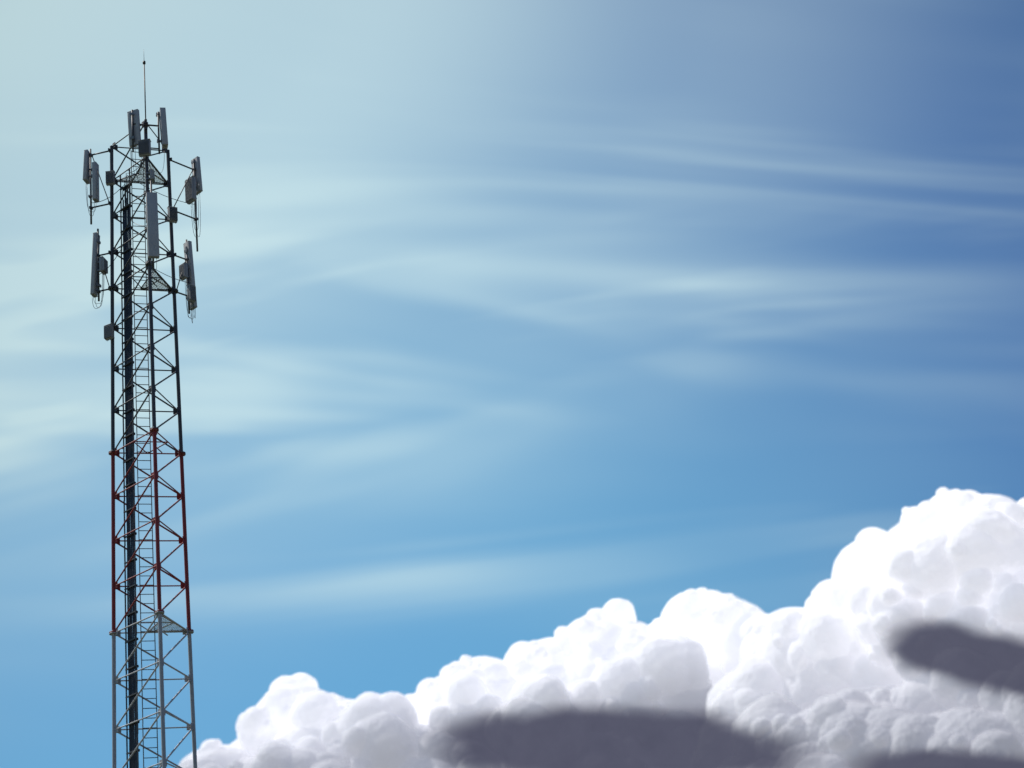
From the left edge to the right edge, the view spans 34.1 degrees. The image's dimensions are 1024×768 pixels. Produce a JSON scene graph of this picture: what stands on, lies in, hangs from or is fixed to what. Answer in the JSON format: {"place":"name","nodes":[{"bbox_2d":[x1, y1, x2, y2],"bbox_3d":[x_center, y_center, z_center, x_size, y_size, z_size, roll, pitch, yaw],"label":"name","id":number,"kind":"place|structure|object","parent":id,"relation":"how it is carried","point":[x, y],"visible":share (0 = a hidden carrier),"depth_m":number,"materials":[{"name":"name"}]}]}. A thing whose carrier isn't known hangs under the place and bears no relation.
{"place":"outdoors","nodes":[
{"label":"outdoors","id":0,"kind":"place"},
{"bbox_2d":[178,587,765,767],"bbox_3d":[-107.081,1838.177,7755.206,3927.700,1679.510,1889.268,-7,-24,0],"label":"cloud","id":1,"kind":"structure","parent":0,"point":[613,683],"depth_m":7501.21,"materials":[{"name":"white"}]},
{"bbox_2d":[0,0,1023,767],"label":"sky","id":2,"kind":"structure","parent":0,"point":[515,320],"materials":[{"name":"blue"}]},
{"bbox_2d":[690,487,1023,767],"bbox_3d":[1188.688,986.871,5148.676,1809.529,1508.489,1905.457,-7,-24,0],"label":"cloud","id":3,"kind":"structure","parent":0,"point":[901,645],"depth_m":4803.48,"materials":[{"name":"white"}]},
{"label":"ground","id":4,"kind":"structure","parent":0,"visible":0},
{"bbox_2d":[108,121,196,767],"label":"lattice tower","id":5,"kind":"structure","parent":4,"relation":"on","point":[187,631],"depth_m":53.17,"materials":[{"name":"black metal"}]},
{"bbox_2d":[104,323,114,340],"bbox_3d":[-13.337,-1.695,55.419,0.312,0.583,0.304,-17,-26,21],"label":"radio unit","id":6,"kind":"object","parent":5,"relation":"attached to","point":[108,332],"visible":1,"depth_m":55.30,"materials":[{"name":"plastic"}]},
{"bbox_2d":[105,170,114,185],"bbox_3d":[-13.900,-7.094,57.858,0.315,0.583,0.307,-7,-24,0],"label":"remote radio unit","id":7,"kind":"object","parent":5,"relation":"attached to","point":[110,177],"visible":1,"depth_m":57.74,"materials":[{"name":"plastic"}]},
{"bbox_2d":[120,151,158,767],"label":"cable ladder","id":8,"kind":"object","parent":5,"relation":"attached to","point":[128,455],"visible":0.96,"depth_m":52.98,"materials":[{"name":"metal"}]},
{"bbox_2d":[89,61,197,313],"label":"antenna mounting poles","id":9,"kind":"object","parent":5,"relation":"attached to","point":[193,169],"visible":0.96,"depth_m":57.60,"materials":[{"name":"metal"}]},
{"bbox_2d":[83,149,91,183],"bbox_3d":[-14.809,-7.587,58.417,0.308,1.256,0.360,-11,-25,8],"label":"panel antenna","id":10,"kind":"object","parent":9,"relation":"attached to","point":[86,172],"visible":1,"depth_m":58.28,"materials":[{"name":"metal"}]},
{"bbox_2d":[88,161,98,202],"bbox_3d":[-14.571,-6.986,58.104,0.340,1.553,0.280,-11,-25,8],"label":"panel antenna","id":11,"kind":"object","parent":9,"relation":"attached to","point":[95,184],"visible":1,"depth_m":57.98,"materials":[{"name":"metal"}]},
{"bbox_2d":[90,232,100,297],"bbox_3d":[-14.132,-4.039,56.740,0.328,2.405,0.300,-11,-25,8],"label":"panel antenna","id":12,"kind":"object","parent":9,"relation":"attached to","point":[94,276],"visible":1,"depth_m":56.59,"materials":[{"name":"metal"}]},
{"bbox_2d":[97,256,107,274],"bbox_3d":[-13.920,-3.993,56.671,0.306,0.603,0.354,-11,-25,8],"label":"radio unit","id":13,"kind":"object","parent":9,"relation":"attached to","point":[103,263],"visible":1,"depth_m":56.57,"materials":[{"name":"plastic"}]},
{"bbox_2d":[127,109,140,147],"bbox_3d":[-12.969,-8.770,57.243,0.420,1.406,0.307,-14,-25,14],"label":"panel antenna","id":14,"kind":"object","parent":9,"relation":"attached to","point":[136,137],"visible":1,"depth_m":57.23,"materials":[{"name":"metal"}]},
{"bbox_2d":[86,152,200,322],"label":"jumper cables","id":15,"kind":"object","parent":9,"relation":"attached to","point":[191,317],"visible":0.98,"depth_m":57.16,"materials":[{"name":"black rubber"}]},
{"bbox_2d":[146,192,159,258],"bbox_3d":[-11.735,-5.158,54.529,0.360,2.554,0.318,2,-26,-19],"label":"panel antenna","id":16,"kind":"object","parent":9,"relation":"attached to","point":[152,224],"visible":1,"depth_m":54.43,"materials":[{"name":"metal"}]},
{"bbox_2d":[156,107,167,148],"bbox_3d":[-12.057,-8.795,57.503,0.379,1.556,0.300,0,-25,-16],"label":"panel antenna","id":17,"kind":"object","parent":9,"relation":"attached to","point":[163,128],"visible":1,"depth_m":57.37,"materials":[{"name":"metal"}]},
{"bbox_2d":[179,262,189,280],"bbox_3d":[-11.282,-3.855,57.613,0.312,0.633,0.294,-26,-30,35],"label":"radio unit","id":18,"kind":"object","parent":9,"relation":"attached to","point":[183,268],"visible":1,"depth_m":57.51,"materials":[{"name":"plastic"}]},
{"bbox_2d":[183,241,196,310],"bbox_3d":[-11.140,-3.743,57.725,0.320,2.605,0.328,-26,-30,35],"label":"panel antenna","id":19,"kind":"object","parent":9,"relation":"attached to","point":[187,245],"visible":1,"depth_m":57.78,"materials":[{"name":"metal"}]},
{"bbox_2d":[185,175,196,204],"bbox_3d":[-11.371,-6.864,59.358,0.437,1.033,0.318,-26,-30,35],"label":"radio unit","id":20,"kind":"object","parent":9,"relation":"attached to","point":[190,191],"visible":1,"depth_m":59.22,"materials":[{"name":"plastic"}]},
{"bbox_2d":[187,284,195,302],"bbox_3d":[-11.024,-3.076,57.270,0.282,0.683,0.291,-26,-30,35],"label":"radio unit","id":21,"kind":"object","parent":9,"relation":"attached to","point":[191,293],"visible":1,"depth_m":57.17,"materials":[{"name":"plastic"}]},
{"bbox_2d":[191,156,202,194],"bbox_3d":[-11.319,-7.454,59.788,0.380,1.456,0.298,-26,-30,35],"label":"panel antenna","id":22,"kind":"object","parent":9,"relation":"attached to","point":[199,188],"visible":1,"depth_m":59.71,"materials":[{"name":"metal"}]},
{"bbox_2d":[138,138,150,156],"bbox_3d":[-12.474,-7.980,56.772,0.420,0.663,0.367,-7,-24,0],"label":"remote radio unit","id":23,"kind":"object","parent":5,"relation":"attached to","point":[144,147],"visible":1,"depth_m":56.65,"materials":[{"name":"plastic"}]},
{"bbox_2d":[146,169,154,182],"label":"radio unit","id":24,"kind":"object","parent":5,"relation":"attached to","point":[151,173],"visible":0.94,"depth_m":56.42,"materials":[{"name":"plastic"}]},
{"bbox_2d":[167,206,177,223],"bbox_3d":[-11.800,-5.841,57.968,0.333,0.633,0.316,8,-28,-30],"label":"remote radio unit","id":25,"kind":"object","parent":5,"relation":"attached to","point":[172,212],"visible":1,"depth_m":57.86,"materials":[{"name":"plastic"}]}
]}

